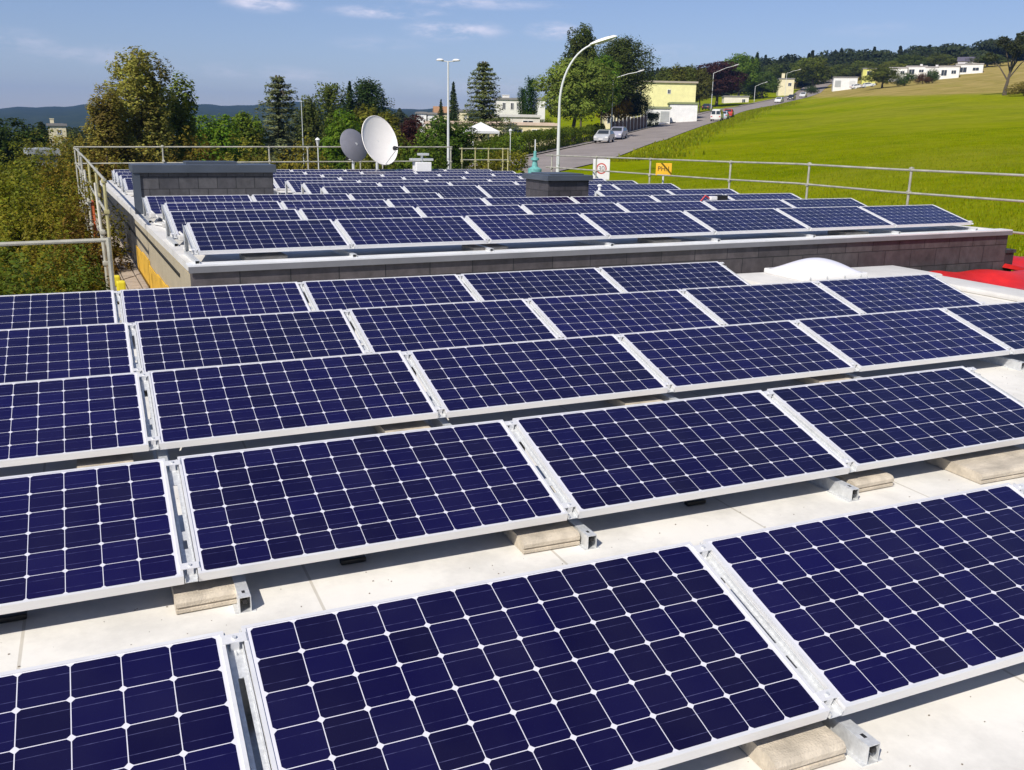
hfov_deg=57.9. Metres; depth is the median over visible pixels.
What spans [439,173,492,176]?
solar panel
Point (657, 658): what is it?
solar panel
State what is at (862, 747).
mounting rail
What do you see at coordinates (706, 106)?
parked car
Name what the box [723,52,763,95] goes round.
broadleaf tree
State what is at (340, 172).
solar panel
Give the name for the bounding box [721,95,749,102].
long bungalow
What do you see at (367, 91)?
pine tree
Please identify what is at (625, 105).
broadleaf tree
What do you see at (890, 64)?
broadleaf tree
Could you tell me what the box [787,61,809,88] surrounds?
broadleaf tree
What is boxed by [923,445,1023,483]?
concrete block
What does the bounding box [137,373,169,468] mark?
mounting rail
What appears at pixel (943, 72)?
window
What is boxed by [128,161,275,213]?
parapet box
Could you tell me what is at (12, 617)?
panel cable
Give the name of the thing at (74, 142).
shrub
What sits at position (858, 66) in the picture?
broadleaf tree
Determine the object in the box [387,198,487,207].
solar panel
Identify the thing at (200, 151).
shrub
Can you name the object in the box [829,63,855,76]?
broadleaf tree
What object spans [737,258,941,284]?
skylight
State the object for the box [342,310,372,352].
mounting rail
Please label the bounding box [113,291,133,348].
mounting rail
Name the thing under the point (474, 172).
solar panel
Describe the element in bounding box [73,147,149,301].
scaffold
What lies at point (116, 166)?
shrub
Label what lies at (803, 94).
parked car
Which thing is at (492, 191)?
solar panel
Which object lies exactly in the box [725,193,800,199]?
solar panel
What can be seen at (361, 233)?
solar panel
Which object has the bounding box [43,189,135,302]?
shrub
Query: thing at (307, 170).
solar panel
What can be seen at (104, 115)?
broadleaf tree
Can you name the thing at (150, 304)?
solar panel
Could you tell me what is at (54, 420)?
solar panel
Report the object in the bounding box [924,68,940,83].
shrub
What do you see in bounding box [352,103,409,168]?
broadleaf tree
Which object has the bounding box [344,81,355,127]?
spruce tree
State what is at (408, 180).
solar panel
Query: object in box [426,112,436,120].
white house
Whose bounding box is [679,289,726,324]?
mounting rail
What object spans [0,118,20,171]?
broadleaf tree
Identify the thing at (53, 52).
sky
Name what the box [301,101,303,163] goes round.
flagpole
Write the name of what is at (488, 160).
scaffold
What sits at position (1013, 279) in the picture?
red tarpaulin
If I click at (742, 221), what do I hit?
solar panel
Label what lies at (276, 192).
mounting rail
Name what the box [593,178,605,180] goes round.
solar panel
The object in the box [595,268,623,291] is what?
mounting rail
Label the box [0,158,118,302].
shrub
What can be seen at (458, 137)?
broadleaf tree
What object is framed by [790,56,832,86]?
broadleaf tree
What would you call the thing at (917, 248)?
slate clad building
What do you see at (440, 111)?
spruce tree
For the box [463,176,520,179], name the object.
solar panel
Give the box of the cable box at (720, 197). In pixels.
[700,195,727,200]
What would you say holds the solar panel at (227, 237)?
attached to the mounting rail at (188, 239)
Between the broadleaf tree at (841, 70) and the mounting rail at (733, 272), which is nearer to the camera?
the mounting rail at (733, 272)
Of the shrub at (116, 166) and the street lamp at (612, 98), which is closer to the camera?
the shrub at (116, 166)
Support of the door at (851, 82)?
in the white garage at (841, 83)
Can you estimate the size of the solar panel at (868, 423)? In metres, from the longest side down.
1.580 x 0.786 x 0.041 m
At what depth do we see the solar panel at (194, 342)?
6.97 m
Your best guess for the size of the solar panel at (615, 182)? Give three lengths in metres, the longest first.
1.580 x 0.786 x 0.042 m
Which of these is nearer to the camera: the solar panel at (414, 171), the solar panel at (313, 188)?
the solar panel at (313, 188)
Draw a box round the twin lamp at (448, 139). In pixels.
[436,59,459,168]
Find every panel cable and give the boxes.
[0,610,27,623]
[340,554,365,564]
[684,498,705,505]
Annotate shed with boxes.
[23,147,60,169]
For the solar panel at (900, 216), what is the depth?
14.14 m
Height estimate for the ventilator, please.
0.730 m
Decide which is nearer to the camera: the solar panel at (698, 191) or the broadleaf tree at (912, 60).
the solar panel at (698, 191)
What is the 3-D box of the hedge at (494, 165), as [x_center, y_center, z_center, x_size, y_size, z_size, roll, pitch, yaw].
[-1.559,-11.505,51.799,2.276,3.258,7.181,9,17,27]
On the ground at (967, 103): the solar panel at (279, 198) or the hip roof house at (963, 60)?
the hip roof house at (963, 60)
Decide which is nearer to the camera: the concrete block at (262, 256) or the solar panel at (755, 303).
the solar panel at (755, 303)
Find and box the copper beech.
[693,61,750,106]
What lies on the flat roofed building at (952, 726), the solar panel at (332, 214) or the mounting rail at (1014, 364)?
the mounting rail at (1014, 364)
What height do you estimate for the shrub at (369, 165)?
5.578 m
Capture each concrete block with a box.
[77,453,132,467]
[170,557,247,613]
[239,252,287,259]
[371,420,430,433]
[462,243,507,250]
[502,521,579,553]
[604,395,662,406]
[637,237,680,242]
[739,721,845,769]
[794,374,850,383]
[827,230,868,234]
[834,468,893,491]
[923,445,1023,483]
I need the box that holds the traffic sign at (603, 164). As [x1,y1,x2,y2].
[593,159,609,179]
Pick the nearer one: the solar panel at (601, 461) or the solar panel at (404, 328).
the solar panel at (601, 461)
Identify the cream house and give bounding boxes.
[46,118,66,151]
[456,109,468,120]
[776,73,794,95]
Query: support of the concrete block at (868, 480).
on the flat roofed building at (952, 726)
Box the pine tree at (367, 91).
[339,76,395,124]
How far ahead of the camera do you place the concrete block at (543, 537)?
4.14 m
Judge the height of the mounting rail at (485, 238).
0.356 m
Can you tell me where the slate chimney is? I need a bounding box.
[522,172,592,196]
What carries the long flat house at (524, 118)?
on the ground at (967, 103)
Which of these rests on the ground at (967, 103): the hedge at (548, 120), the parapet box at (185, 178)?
the hedge at (548, 120)
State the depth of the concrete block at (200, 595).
3.57 m
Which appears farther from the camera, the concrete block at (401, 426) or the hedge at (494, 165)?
the hedge at (494, 165)
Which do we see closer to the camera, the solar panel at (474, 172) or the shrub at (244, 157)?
the solar panel at (474, 172)
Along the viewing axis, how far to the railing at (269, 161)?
28.49 m
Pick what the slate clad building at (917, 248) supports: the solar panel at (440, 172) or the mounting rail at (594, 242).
the mounting rail at (594, 242)
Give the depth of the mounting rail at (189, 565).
3.66 m
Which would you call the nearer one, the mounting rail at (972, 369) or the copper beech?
the mounting rail at (972, 369)
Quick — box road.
[468,79,832,172]
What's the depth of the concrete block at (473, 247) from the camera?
10.94 m
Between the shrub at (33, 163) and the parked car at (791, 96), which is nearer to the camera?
the shrub at (33, 163)
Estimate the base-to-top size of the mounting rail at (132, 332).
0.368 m
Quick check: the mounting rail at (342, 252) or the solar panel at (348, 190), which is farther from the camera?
the solar panel at (348, 190)
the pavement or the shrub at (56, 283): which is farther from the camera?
the pavement
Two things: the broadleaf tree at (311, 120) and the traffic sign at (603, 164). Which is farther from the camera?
the broadleaf tree at (311, 120)
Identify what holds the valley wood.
on the ground at (967, 103)
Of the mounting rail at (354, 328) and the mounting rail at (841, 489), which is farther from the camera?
the mounting rail at (354, 328)
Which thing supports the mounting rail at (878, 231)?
on the slate clad building at (917, 248)
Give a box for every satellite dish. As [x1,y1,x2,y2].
[340,129,366,168]
[361,115,398,168]
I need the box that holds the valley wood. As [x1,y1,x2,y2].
[14,108,426,161]
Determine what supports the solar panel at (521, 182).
attached to the mounting rail
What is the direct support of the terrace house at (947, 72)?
on the ground at (967, 103)
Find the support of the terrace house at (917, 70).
on the ground at (967, 103)
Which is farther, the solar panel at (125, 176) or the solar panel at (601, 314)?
the solar panel at (125, 176)
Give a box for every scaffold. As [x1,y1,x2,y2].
[0,237,115,304]
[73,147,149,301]
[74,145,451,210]
[459,147,509,170]
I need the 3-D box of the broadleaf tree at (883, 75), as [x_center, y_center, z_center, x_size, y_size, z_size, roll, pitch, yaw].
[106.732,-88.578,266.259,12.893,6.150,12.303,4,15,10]
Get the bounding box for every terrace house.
[888,67,908,81]
[906,64,925,76]
[925,65,938,76]
[938,66,960,78]
[956,63,984,74]
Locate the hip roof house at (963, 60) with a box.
[957,57,979,63]
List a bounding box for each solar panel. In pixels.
[0,290,116,329]
[0,322,133,382]
[0,372,148,467]
[0,458,183,614]
[0,631,249,769]
[113,170,129,172]
[116,172,131,180]
[120,175,131,180]
[120,282,310,330]
[124,178,132,191]
[135,309,363,372]
[145,195,251,216]
[148,350,437,449]
[165,201,282,211]
[168,209,302,238]
[177,419,567,580]
[187,219,349,254]
[241,541,829,769]
[252,193,350,202]
[273,172,303,173]
[273,174,321,176]
[273,177,339,189]
[276,169,290,171]
[281,199,389,210]
[287,180,357,193]
[291,169,343,171]
[300,206,421,220]
[303,182,378,193]
[303,274,476,309]
[305,171,360,174]
[322,174,381,177]
[323,186,406,194]
[335,216,486,248]
[340,177,403,180]
[345,169,395,171]
[348,298,557,352]
[350,192,440,200]
[359,179,425,183]
[361,171,415,174]
[379,182,449,186]
[382,174,438,177]
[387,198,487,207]
[396,169,444,171]
[403,185,488,198]
[404,176,463,179]
[408,334,667,417]
[415,171,466,173]
[417,205,528,217]
[426,179,488,182]
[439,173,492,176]
[445,169,490,171]
[449,181,516,185]
[462,267,621,300]
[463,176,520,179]
[466,171,514,173]
[466,213,606,243]
[478,185,525,197]
[483,196,575,205]
[489,179,525,181]
[492,173,521,176]
[512,390,850,518]
[515,181,525,184]
[522,203,625,213]
[528,289,720,337]
[571,195,657,203]
[581,211,713,238]
[588,184,618,195]
[589,180,636,184]
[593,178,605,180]
[597,189,672,195]
[599,261,748,291]
[612,183,679,189]
[617,201,713,211]
[620,320,854,391]
[651,194,731,201]
[667,189,737,194]
[684,208,808,234]
[684,281,860,324]
[702,482,1023,715]
[703,199,793,209]
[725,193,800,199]
[767,366,1023,471]
[776,206,893,230]
[782,198,865,207]
[795,308,1010,371]
[816,274,981,313]
[860,205,971,227]
[943,301,1023,353]
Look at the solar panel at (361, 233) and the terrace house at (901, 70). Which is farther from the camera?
the terrace house at (901, 70)
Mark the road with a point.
(631, 141)
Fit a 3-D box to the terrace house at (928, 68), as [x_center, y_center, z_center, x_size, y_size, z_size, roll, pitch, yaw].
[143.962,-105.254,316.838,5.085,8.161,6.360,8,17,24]
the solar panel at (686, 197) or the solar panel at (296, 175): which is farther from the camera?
the solar panel at (296, 175)
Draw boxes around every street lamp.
[556,35,616,171]
[610,70,642,129]
[711,64,738,107]
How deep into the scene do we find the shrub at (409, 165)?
49.81 m
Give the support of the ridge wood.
on the ground at (967, 103)
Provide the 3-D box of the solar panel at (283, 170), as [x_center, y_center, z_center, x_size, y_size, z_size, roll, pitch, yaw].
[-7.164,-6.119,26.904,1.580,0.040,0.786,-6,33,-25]
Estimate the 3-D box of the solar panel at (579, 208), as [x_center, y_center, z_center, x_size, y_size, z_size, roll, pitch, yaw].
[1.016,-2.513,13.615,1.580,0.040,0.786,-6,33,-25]
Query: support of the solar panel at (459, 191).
attached to the mounting rail
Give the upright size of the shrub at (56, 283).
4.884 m
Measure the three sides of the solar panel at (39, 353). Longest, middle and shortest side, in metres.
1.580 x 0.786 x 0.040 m
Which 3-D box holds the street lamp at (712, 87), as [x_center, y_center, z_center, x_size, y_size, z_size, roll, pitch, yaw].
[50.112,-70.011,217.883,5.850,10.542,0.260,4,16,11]
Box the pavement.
[470,85,807,165]
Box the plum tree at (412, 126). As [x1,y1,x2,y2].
[398,114,428,160]
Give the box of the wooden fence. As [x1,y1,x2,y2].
[610,115,646,131]
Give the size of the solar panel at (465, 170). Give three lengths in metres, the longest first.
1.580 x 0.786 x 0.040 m
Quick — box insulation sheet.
[136,245,168,288]
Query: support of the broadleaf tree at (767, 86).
on the ground at (967, 103)
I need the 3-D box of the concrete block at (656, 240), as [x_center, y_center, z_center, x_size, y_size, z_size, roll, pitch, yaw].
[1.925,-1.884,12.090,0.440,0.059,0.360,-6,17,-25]
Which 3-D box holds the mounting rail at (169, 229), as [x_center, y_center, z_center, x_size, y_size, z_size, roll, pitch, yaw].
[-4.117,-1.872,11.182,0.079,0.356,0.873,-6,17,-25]
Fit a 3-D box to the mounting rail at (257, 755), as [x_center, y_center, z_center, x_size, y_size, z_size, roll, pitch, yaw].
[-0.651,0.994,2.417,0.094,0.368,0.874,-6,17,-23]
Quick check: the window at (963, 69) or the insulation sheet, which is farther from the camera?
the window at (963, 69)
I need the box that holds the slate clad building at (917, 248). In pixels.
[100,180,1016,302]
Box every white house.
[415,112,426,144]
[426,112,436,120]
[493,95,521,114]
[535,98,544,119]
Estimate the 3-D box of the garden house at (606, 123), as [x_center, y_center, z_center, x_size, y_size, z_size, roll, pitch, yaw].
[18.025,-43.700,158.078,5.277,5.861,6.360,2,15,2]
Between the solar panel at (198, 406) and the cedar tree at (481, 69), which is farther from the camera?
the cedar tree at (481, 69)
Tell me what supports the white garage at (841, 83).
on the ground at (967, 103)
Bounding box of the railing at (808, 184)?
[546,154,1023,234]
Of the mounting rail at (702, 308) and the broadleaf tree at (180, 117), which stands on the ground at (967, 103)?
the broadleaf tree at (180, 117)
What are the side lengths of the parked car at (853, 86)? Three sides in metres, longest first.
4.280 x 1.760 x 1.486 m
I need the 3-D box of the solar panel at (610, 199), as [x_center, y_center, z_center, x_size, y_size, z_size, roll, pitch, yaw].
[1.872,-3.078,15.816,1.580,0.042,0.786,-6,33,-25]
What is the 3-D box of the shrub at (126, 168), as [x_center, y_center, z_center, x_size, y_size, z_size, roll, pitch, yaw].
[-14.371,-6.690,36.910,3.814,5.864,4.326,1,15,-1]
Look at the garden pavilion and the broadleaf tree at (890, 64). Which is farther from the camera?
the broadleaf tree at (890, 64)
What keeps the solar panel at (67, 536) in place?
on the mounting rail at (189, 565)
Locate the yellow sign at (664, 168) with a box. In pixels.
[656,163,671,183]
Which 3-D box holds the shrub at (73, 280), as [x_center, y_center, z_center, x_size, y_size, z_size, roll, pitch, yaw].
[-5.313,0.334,11.593,1.654,4.503,1.512,10,18,30]
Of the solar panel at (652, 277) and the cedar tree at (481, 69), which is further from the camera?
the cedar tree at (481, 69)
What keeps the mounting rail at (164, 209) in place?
on the slate clad building at (917, 248)
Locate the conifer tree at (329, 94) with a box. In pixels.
[312,81,349,165]
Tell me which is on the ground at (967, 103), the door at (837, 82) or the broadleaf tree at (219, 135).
the broadleaf tree at (219, 135)
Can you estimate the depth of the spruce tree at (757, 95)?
303.61 m
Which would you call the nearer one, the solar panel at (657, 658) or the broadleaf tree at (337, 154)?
the solar panel at (657, 658)
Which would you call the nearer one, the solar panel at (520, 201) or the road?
the solar panel at (520, 201)
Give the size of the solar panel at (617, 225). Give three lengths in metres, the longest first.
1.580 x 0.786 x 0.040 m
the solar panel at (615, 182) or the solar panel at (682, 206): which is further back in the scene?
the solar panel at (615, 182)
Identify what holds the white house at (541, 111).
on the ground at (967, 103)
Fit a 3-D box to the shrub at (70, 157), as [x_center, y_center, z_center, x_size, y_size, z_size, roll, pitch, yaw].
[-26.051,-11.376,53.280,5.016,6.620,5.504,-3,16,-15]
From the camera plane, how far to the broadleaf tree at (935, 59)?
357.61 m
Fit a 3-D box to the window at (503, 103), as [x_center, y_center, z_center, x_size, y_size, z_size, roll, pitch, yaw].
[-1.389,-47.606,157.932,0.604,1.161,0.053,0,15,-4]
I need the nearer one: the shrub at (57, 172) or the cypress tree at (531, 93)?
the shrub at (57, 172)
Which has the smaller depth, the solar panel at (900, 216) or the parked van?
the solar panel at (900, 216)
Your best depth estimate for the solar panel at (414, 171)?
29.09 m
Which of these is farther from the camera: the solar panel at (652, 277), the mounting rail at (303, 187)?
the mounting rail at (303, 187)
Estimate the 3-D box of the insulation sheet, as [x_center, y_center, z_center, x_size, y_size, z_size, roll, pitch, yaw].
[-5.077,-0.857,13.280,0.023,1.700,5.730,-6,17,-25]
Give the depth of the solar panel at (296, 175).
23.89 m
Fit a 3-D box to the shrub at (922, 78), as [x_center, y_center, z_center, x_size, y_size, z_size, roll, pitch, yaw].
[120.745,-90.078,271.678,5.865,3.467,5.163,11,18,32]
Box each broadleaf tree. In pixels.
[0,117,61,163]
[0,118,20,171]
[78,83,136,197]
[143,70,199,161]
[190,113,246,161]
[228,110,268,160]
[291,95,324,165]
[317,108,367,169]
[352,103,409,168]
[415,115,479,169]
[531,57,626,140]
[588,52,621,127]
[596,87,634,121]
[654,66,675,80]
[664,62,687,80]
[682,63,700,100]
[692,68,713,112]
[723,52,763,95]
[745,71,782,97]
[762,63,792,92]
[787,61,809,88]
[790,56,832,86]
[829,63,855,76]
[846,60,877,79]
[858,66,905,87]
[879,61,908,67]
[892,54,926,66]
[921,53,957,65]
[968,54,1010,66]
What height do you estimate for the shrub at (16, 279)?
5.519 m
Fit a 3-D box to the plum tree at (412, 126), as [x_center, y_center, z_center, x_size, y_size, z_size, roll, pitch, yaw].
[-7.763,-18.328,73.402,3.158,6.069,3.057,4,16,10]
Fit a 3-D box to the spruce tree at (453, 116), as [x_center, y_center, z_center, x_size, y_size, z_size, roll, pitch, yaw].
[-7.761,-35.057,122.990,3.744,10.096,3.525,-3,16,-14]
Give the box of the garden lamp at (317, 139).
[315,137,319,168]
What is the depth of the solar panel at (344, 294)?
9.01 m
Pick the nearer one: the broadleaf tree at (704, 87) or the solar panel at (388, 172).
the solar panel at (388, 172)
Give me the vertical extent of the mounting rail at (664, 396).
0.368 m
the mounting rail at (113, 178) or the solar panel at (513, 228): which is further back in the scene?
the mounting rail at (113, 178)
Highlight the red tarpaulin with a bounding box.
[928,256,1023,289]
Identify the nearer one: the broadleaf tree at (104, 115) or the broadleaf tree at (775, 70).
the broadleaf tree at (104, 115)
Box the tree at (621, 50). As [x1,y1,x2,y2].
[596,35,660,120]
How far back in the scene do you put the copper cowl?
27.33 m
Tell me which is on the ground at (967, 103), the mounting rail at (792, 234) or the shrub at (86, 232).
the shrub at (86, 232)
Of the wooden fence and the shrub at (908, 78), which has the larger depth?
the shrub at (908, 78)
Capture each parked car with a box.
[594,129,614,142]
[611,126,627,139]
[702,104,712,109]
[723,111,728,118]
[724,109,733,116]
[774,97,783,102]
[787,94,795,99]
[799,92,806,96]
[850,84,861,88]
[861,82,875,87]
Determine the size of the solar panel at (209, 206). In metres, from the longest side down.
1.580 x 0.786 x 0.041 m
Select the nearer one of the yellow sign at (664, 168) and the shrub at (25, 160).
the yellow sign at (664, 168)
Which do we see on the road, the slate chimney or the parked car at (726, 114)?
the parked car at (726, 114)
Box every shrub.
[0,132,63,215]
[0,135,58,185]
[0,145,102,266]
[0,157,78,291]
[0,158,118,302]
[0,199,105,294]
[0,236,52,294]
[0,241,41,295]
[2,143,78,213]
[10,128,75,173]
[17,135,102,215]
[18,167,130,282]
[23,230,118,303]
[29,141,72,187]
[40,131,93,168]
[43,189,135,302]
[54,127,103,208]
[75,150,118,208]
[109,144,173,178]
[157,125,227,161]
[213,131,278,166]
[268,132,333,169]
[346,153,398,168]
[386,130,448,169]
[803,84,820,93]
[892,70,918,85]
[913,73,932,83]
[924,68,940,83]
[1003,81,1023,95]
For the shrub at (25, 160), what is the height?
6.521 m
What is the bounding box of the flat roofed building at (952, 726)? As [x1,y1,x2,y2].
[0,276,1023,769]
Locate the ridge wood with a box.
[630,36,1023,95]
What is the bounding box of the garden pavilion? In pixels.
[463,122,499,139]
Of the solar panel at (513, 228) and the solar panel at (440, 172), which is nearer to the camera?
the solar panel at (513, 228)
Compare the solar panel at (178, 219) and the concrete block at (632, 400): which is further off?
the solar panel at (178, 219)
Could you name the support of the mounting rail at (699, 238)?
on the slate clad building at (917, 248)
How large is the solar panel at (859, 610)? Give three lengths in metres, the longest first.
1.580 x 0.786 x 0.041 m
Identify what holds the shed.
on the ground at (967, 103)
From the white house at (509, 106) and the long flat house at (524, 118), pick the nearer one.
the long flat house at (524, 118)
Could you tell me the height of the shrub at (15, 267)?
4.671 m
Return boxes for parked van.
[710,109,723,120]
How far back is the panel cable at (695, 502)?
4.64 m
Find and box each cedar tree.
[254,75,320,168]
[454,61,522,151]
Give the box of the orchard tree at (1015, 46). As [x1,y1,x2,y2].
[982,31,1023,94]
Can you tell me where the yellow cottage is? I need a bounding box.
[860,68,874,86]
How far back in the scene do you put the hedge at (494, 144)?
62.01 m
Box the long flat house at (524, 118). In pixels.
[499,114,540,122]
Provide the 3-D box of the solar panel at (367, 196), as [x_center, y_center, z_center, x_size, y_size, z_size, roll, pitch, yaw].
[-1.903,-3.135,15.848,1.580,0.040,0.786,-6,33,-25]
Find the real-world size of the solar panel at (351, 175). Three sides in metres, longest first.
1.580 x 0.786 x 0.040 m
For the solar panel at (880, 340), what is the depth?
7.45 m
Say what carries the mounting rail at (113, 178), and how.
on the slate clad building at (917, 248)
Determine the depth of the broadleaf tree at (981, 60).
340.59 m
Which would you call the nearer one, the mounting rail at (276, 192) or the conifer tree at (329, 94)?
the mounting rail at (276, 192)
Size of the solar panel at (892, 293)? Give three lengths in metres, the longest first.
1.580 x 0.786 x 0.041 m
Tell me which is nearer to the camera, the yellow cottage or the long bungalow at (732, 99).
the long bungalow at (732, 99)
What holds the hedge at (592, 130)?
on the ground at (967, 103)
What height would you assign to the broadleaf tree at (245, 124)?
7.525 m
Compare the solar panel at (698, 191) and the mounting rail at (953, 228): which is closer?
the mounting rail at (953, 228)
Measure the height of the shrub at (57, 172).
6.067 m
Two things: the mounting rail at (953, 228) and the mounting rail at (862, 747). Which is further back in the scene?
the mounting rail at (953, 228)
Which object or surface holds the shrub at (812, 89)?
on the ground at (967, 103)
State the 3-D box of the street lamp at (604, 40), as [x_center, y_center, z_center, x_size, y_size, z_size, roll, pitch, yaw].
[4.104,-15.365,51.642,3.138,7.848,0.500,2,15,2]
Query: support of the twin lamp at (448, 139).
on the ground at (967, 103)
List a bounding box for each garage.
[646,106,671,124]
[667,102,698,122]
[831,77,857,90]
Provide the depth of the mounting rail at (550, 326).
7.99 m
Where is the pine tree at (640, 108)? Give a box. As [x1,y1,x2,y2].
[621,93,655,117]
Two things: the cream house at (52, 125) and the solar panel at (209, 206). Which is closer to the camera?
the solar panel at (209, 206)
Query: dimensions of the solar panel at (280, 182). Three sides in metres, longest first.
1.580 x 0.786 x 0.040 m
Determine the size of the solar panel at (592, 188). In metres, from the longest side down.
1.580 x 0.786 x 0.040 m
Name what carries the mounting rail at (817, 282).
on the flat roofed building at (952, 726)
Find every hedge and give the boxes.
[454,135,527,170]
[465,149,528,172]
[471,126,584,163]
[540,118,552,122]
[576,123,605,143]
[641,112,659,127]
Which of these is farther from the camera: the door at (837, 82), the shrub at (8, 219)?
the door at (837, 82)
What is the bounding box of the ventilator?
[409,153,432,170]
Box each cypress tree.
[516,86,528,114]
[522,75,539,114]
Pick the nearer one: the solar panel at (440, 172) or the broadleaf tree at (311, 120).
the solar panel at (440, 172)
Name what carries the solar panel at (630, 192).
attached to the mounting rail
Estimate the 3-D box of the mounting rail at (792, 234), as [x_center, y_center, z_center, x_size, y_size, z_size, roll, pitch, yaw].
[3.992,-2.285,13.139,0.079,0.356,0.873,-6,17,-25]
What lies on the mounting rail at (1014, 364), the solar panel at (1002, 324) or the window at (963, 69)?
the solar panel at (1002, 324)
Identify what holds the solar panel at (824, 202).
attached to the mounting rail
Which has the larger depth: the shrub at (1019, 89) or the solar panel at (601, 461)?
the shrub at (1019, 89)
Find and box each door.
[660,111,668,121]
[835,80,840,86]
[849,80,855,86]
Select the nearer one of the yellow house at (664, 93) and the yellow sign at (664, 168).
the yellow sign at (664, 168)
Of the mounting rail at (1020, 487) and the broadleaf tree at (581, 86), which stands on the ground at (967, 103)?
the broadleaf tree at (581, 86)
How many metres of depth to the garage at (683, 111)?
166.24 m
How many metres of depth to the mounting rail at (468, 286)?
9.40 m
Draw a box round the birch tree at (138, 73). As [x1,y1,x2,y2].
[93,45,182,176]
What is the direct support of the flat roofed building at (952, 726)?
on the ground at (967, 103)
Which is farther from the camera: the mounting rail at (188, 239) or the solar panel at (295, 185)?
the solar panel at (295, 185)
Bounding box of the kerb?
[471,81,819,166]
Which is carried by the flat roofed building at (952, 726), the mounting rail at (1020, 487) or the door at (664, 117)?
the mounting rail at (1020, 487)
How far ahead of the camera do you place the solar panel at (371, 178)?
22.86 m
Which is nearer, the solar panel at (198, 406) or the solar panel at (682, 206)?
the solar panel at (198, 406)
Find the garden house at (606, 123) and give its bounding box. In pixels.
[602,111,633,128]
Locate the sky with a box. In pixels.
[0,0,1023,109]
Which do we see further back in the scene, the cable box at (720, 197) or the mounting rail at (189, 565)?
the cable box at (720, 197)
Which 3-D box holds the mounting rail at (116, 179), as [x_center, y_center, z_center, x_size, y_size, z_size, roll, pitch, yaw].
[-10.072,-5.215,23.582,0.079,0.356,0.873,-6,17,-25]
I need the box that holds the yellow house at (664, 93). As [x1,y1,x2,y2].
[635,80,697,116]
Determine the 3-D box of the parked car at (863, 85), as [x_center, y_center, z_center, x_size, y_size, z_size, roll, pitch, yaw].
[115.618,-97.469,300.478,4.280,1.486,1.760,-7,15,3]
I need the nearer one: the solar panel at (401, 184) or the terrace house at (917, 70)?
the solar panel at (401, 184)
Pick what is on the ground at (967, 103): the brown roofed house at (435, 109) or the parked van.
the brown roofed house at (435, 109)
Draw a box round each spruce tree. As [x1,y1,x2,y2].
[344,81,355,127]
[438,99,444,120]
[446,81,459,120]
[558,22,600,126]
[743,51,767,97]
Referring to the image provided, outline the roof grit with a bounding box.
[8,368,1022,765]
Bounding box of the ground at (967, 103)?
[0,57,1023,270]
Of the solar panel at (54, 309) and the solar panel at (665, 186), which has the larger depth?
the solar panel at (665, 186)
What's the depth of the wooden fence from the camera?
134.57 m
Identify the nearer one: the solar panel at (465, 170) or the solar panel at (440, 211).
the solar panel at (440, 211)
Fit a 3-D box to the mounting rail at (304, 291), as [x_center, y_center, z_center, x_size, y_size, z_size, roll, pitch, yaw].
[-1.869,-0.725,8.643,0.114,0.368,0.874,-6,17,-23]
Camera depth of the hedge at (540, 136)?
90.80 m
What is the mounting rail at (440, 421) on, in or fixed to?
on the flat roofed building at (952, 726)
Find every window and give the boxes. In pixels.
[502,102,505,109]
[941,70,946,75]
[960,67,966,72]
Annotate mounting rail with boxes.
[111,170,114,183]
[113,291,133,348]
[114,173,118,186]
[118,176,122,189]
[121,178,127,194]
[126,323,147,396]
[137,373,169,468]
[142,198,151,222]
[161,204,167,229]
[163,459,255,613]
[164,213,177,245]
[182,224,199,263]
[221,630,270,769]
[273,180,280,193]
[285,181,294,193]
[297,210,305,219]
[297,282,315,310]
[301,184,309,193]
[331,221,356,256]
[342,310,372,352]
[402,352,451,426]
[456,274,480,300]
[461,217,493,250]
[504,420,599,550]
[523,299,564,337]
[575,214,613,245]
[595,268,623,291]
[614,335,677,400]
[678,211,720,241]
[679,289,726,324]
[692,542,881,766]
[719,262,750,284]
[762,390,859,501]
[769,209,815,236]
[792,320,862,378]
[814,281,865,313]
[853,214,900,233]
[929,205,977,230]
[930,274,984,303]
[942,308,1023,370]
[966,367,1023,404]
[1011,483,1023,492]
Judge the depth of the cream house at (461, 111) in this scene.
151.55 m
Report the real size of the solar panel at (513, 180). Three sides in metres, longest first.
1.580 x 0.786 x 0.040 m
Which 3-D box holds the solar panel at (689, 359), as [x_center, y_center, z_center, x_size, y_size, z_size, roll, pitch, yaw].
[1.668,-0.238,6.867,1.580,0.040,0.786,-6,33,-23]
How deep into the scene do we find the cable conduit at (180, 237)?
10.34 m
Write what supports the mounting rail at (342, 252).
on the slate clad building at (917, 248)
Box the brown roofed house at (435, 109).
[433,106,449,120]
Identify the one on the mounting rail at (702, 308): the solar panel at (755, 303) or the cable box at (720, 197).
the solar panel at (755, 303)
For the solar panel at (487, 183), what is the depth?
20.92 m
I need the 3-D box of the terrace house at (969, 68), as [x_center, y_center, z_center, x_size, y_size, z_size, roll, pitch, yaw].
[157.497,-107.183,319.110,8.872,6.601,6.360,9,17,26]
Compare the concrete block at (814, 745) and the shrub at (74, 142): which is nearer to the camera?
the concrete block at (814, 745)
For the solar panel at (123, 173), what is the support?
attached to the mounting rail at (116, 179)
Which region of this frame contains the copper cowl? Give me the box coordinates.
[528,139,541,172]
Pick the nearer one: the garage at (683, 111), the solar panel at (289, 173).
the solar panel at (289, 173)

